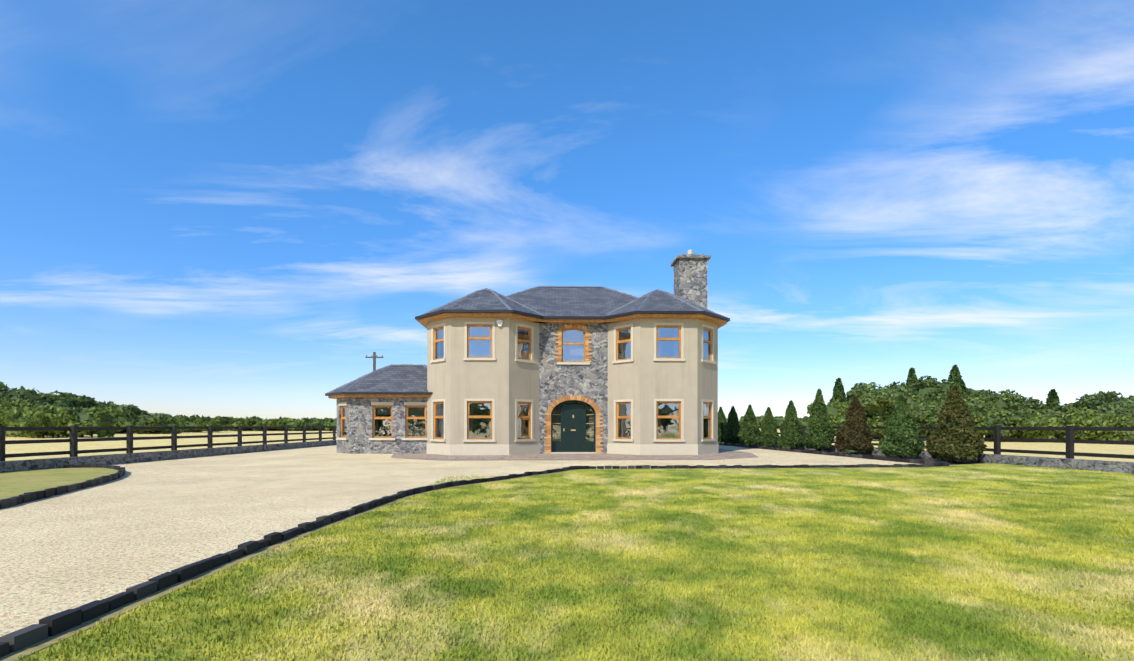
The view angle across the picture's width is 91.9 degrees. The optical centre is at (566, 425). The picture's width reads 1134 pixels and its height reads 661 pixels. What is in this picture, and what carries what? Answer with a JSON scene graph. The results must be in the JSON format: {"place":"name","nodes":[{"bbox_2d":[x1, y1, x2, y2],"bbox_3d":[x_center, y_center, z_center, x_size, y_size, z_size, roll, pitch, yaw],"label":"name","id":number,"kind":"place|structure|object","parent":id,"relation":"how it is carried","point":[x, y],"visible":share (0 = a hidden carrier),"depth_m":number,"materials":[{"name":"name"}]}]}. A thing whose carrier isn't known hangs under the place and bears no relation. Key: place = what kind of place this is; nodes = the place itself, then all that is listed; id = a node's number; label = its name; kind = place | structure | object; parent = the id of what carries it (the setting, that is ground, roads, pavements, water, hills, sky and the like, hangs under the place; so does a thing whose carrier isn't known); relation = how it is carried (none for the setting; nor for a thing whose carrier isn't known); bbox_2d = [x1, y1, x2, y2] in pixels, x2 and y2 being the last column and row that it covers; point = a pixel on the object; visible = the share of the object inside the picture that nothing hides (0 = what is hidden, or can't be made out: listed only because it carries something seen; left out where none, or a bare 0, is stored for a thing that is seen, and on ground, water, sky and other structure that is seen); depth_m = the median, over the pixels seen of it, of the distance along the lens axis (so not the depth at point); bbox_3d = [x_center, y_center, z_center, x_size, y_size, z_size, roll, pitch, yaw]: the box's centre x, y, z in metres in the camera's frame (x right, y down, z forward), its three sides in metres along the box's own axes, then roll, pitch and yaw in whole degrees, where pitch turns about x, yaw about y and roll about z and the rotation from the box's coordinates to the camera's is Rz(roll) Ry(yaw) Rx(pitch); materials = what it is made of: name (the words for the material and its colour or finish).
{"place":"outdoors","nodes":[
{"label":"outdoors","id":0,"kind":"place"},
{"bbox_2d":[0,468,118,498],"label":"island lawn","id":1,"kind":"structure","parent":0,"point":[16,483],"depth_m":12.40,"materials":[{"name":"green plant"}]},
{"bbox_2d":[0,0,1133,420],"label":"sky","id":2,"kind":"structure","parent":0,"point":[211,208],"materials":[{"name":"blue"}]},
{"bbox_2d":[5,428,1133,461],"bbox_3d":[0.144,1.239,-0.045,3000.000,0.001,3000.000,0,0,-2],"label":"field ground","id":3,"kind":"structure","parent":0,"point":[1014,445],"depth_m":34.74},
{"bbox_2d":[0,399,128,437],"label":"hedge","id":4,"kind":"object","parent":3,"relation":"on","point":[20,414],"visible":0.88,"depth_m":56.97,"materials":[{"name":"green plant"}]},
{"bbox_2d":[0,381,182,418],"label":"trees","id":5,"kind":"object","parent":3,"relation":"on","point":[3,387],"depth_m":100.79,"materials":[{"name":"green plant"}]},
{"bbox_2d":[0,386,229,433],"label":"trees","id":6,"kind":"object","parent":3,"relation":"on","point":[79,404],"visible":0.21,"depth_m":86.44,"materials":[{"name":"green plant"}]},
{"bbox_2d":[29,389,220,433],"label":"trees","id":7,"kind":"object","parent":3,"relation":"on","point":[197,422],"visible":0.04,"depth_m":100.47,"materials":[{"name":"green plant"}]},
{"bbox_2d":[0,426,336,460],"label":"fence","id":8,"kind":"object","parent":3,"relation":"on","point":[74,440],"visible":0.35,"depth_m":18.80,"materials":[{"name":"brown wood"}]},
{"bbox_2d":[0,440,336,472],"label":"stone wall","id":9,"kind":"structure","parent":3,"relation":"on","point":[46,463],"depth_m":18.88,"materials":[{"name":"grey stone"}]},
{"bbox_2d":[174,414,336,430],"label":"hedge trees","id":10,"kind":"object","parent":3,"relation":"on","point":[251,421],"visible":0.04,"depth_m":136.23,"materials":[{"name":"green plant"}]},
{"bbox_2d":[190,415,323,430],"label":"hedge trees","id":11,"kind":"object","parent":3,"relation":"on","point":[312,424],"visible":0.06,"depth_m":138.08,"materials":[{"name":"green plant"}]},
{"bbox_2d":[207,416,336,430],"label":"hedge trees","id":12,"kind":"object","parent":3,"relation":"on","point":[275,422],"visible":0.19,"depth_m":131.34,"materials":[{"name":"green plant"}]},
{"bbox_2d":[365,352,383,370],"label":"utility pole","id":13,"kind":"object","parent":3,"relation":"on","point":[374,357],"visible":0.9,"depth_m":67.26,"materials":[{"name":"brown wood"}]},
{"bbox_2d":[0,445,914,636],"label":"gravel drive","id":14,"kind":"structure","parent":3,"relation":"on","point":[138,523],"depth_m":8.20,"materials":[{"name":"beige gravel"}]},
{"bbox_2d":[0,464,124,508],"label":"kerb island","id":15,"kind":"structure","parent":14,"relation":"on","point":[26,497],"depth_m":10.25,"materials":[{"name":"black stone"}]},
{"bbox_2d":[0,463,949,657],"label":"lawn edging","id":16,"kind":"object","parent":14,"relation":"on","point":[47,627],"visible":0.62,"depth_m":4.60,"materials":[{"name":"black stone"}]},
{"bbox_2d":[325,250,729,454],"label":"house","id":17,"kind":"structure","parent":14,"relation":"on","point":[507,382],"depth_m":23.80,"materials":[{"name":"beige paint"}]},
{"bbox_2d":[330,366,427,392],"bbox_3d":[-8.630,-2.197,26.480,4.815,1.472,5.100,0,0,-2],"label":"roof extension","id":18,"kind":"object","parent":17,"relation":"attached to","point":[401,379],"visible":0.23,"depth_m":24.94,"materials":[{"name":"grey tile"}]},
{"bbox_2d":[429,290,539,314],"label":"roof tower","id":19,"kind":"structure","parent":17,"relation":"on","point":[485,300],"depth_m":23.75,"materials":[{"name":"tile"}]},
{"bbox_2d":[327,286,727,392],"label":"roof ridge tiles","id":20,"kind":"object","parent":17,"relation":"on","point":[495,293],"visible":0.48,"depth_m":24.91,"materials":[{"name":"grey tile"}]},
{"bbox_2d":[509,287,636,315],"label":"roof","id":21,"kind":"structure","parent":17,"relation":"on","point":[563,301],"depth_m":26.08,"materials":[{"name":"tile"}]},
{"bbox_2d":[606,291,714,315],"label":"roof tower","id":22,"kind":"structure","parent":17,"relation":"on","point":[659,301],"depth_m":23.91,"materials":[{"name":"tile"}]},
{"bbox_2d":[391,449,757,459],"bbox_3d":[0.331,1.227,24.819,16.100,0.001,10.300,0,0,-2],"label":"paved apron","id":23,"kind":"object","parent":14,"relation":"on","point":[726,454],"visible":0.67,"depth_m":22.02,"materials":[{"name":"grey stone"}]},
{"bbox_2d":[719,443,946,463],"bbox_3d":[10.604,1.173,27.686,0.182,0.172,21.908,0,0,-5],"label":"tree bed kerb","id":24,"kind":"object","parent":14,"relation":"on","point":[908,460],"visible":0.69,"depth_m":21.70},
{"bbox_2d":[726,415,808,428],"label":"trees","id":25,"kind":"object","parent":3,"relation":"on","point":[778,419],"visible":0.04,"depth_m":206.30,"materials":[{"name":"green plant"}]},
{"bbox_2d":[718,442,1133,473],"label":"stone wall","id":26,"kind":"structure","parent":3,"relation":"on","point":[1098,465],"depth_m":15.88,"materials":[{"name":"grey stone"}]},
{"bbox_2d":[740,426,1133,458],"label":"fence","id":27,"kind":"object","parent":3,"relation":"on","point":[1069,441],"visible":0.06,"depth_m":16.08,"materials":[{"name":"brown wood"}]},
{"bbox_2d":[828,364,1063,412],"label":"conifer trees","id":28,"kind":"object","parent":3,"relation":"on","point":[1052,402],"visible":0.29,"depth_m":49.78,"materials":[{"name":"green plant"}]},
{"bbox_2d":[801,389,1133,440],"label":"hedgerow trees","id":29,"kind":"object","parent":3,"relation":"on","point":[1077,417],"visible":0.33,"depth_m":41.87,"materials":[{"name":"green plant"}]},
{"bbox_2d":[846,375,1123,441],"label":"hedgerow trees","id":30,"kind":"object","parent":3,"relation":"on","point":[932,387],"visible":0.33,"depth_m":46.55,"materials":[{"name":"green plant"}]},
{"bbox_2d":[856,382,1133,440],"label":"hedgerow trees","id":31,"kind":"object","parent":3,"relation":"on","point":[874,400],"visible":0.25,"depth_m":43.41,"materials":[{"name":"green plant"}]},
{"bbox_2d":[16,463,1133,660],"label":"lawn","id":32,"kind":"structure","parent":0,"point":[1099,550],"depth_m":4.27,"materials":[{"name":"green plant"}]},
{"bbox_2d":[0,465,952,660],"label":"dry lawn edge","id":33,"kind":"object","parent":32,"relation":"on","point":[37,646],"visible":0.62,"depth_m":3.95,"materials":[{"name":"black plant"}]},
{"bbox_2d":[726,443,983,464],"bbox_3d":[11.596,1.209,27.838,1.988,0.001,22.051,0,0,-5],"label":"tree bed","id":34,"kind":"object","parent":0,"point":[957,463],"visible":0.17,"depth_m":20.36,"materials":[{"name":"brown soil"}]},
{"bbox_2d":[718,407,727,442],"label":"conifer tree","id":35,"kind":"object","parent":34,"relation":"on","point":[721,420],"visible":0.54,"depth_m":36.58,"materials":[{"name":"green plant"}]},
{"bbox_2d":[723,406,740,443],"bbox_3d":[10.607,-0.038,34.939,1.321,2.554,1.494,0,0,-2],"label":"conifer tree","id":36,"kind":"object","parent":34,"relation":"on","point":[731,433],"visible":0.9,"depth_m":34.69,"materials":[{"name":"green plant"}]},
{"bbox_2d":[738,404,760,444],"bbox_3d":[10.878,-0.030,32.562,1.394,2.539,1.474,0,0,-2],"label":"conifer tree","id":37,"kind":"object","parent":34,"relation":"on","point":[749,432],"visible":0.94,"depth_m":32.26,"materials":[{"name":"green plant"}]},
{"bbox_2d":[756,407,779,446],"bbox_3d":[11.134,0.086,30.276,1.341,2.307,1.173,0,0,20],"label":"conifer tree","id":38,"kind":"object","parent":34,"relation":"on","point":[768,436],"visible":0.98,"depth_m":30.01,"materials":[{"name":"green plant"}]},
{"bbox_2d":[777,400,804,448],"bbox_3d":[11.456,-0.049,28.017,1.294,2.577,1.490,0,0,-2],"label":"conifer tree","id":39,"kind":"object","parent":34,"relation":"on","point":[791,431],"visible":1,"depth_m":27.66,"materials":[{"name":"green plant"}]},
{"bbox_2d":[804,389,834,450],"bbox_3d":[11.712,-0.258,25.382,1.418,2.995,1.543,0,0,-2],"label":"conifer tree","id":40,"kind":"object","parent":34,"relation":"on","point":[819,426],"visible":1,"depth_m":25.19,"materials":[{"name":"green plant"}]},
{"bbox_2d":[834,396,874,453],"bbox_3d":[12.052,-0.005,22.840,1.524,2.489,1.622,0,0,-2],"label":"conifer tree","id":41,"kind":"object","parent":34,"relation":"on","point":[855,434],"visible":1,"depth_m":22.57,"materials":[{"name":"brown plant"}]},
{"bbox_2d":[877,395,925,457],"bbox_3d":[12.324,0.041,20.252,1.557,2.398,1.433,0,0,23],"label":"conifer tree","id":42,"kind":"object","parent":34,"relation":"on","point":[900,438],"visible":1,"depth_m":19.94,"materials":[{"name":"green plant"}]},
{"bbox_2d":[925,385,986,462],"bbox_3d":[12.714,-0.046,17.814,1.763,2.571,1.590,0,0,-2],"label":"conifer tree","id":43,"kind":"object","parent":34,"relation":"on","point":[957,432],"visible":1,"depth_m":17.53,"materials":[{"name":"green plant"}]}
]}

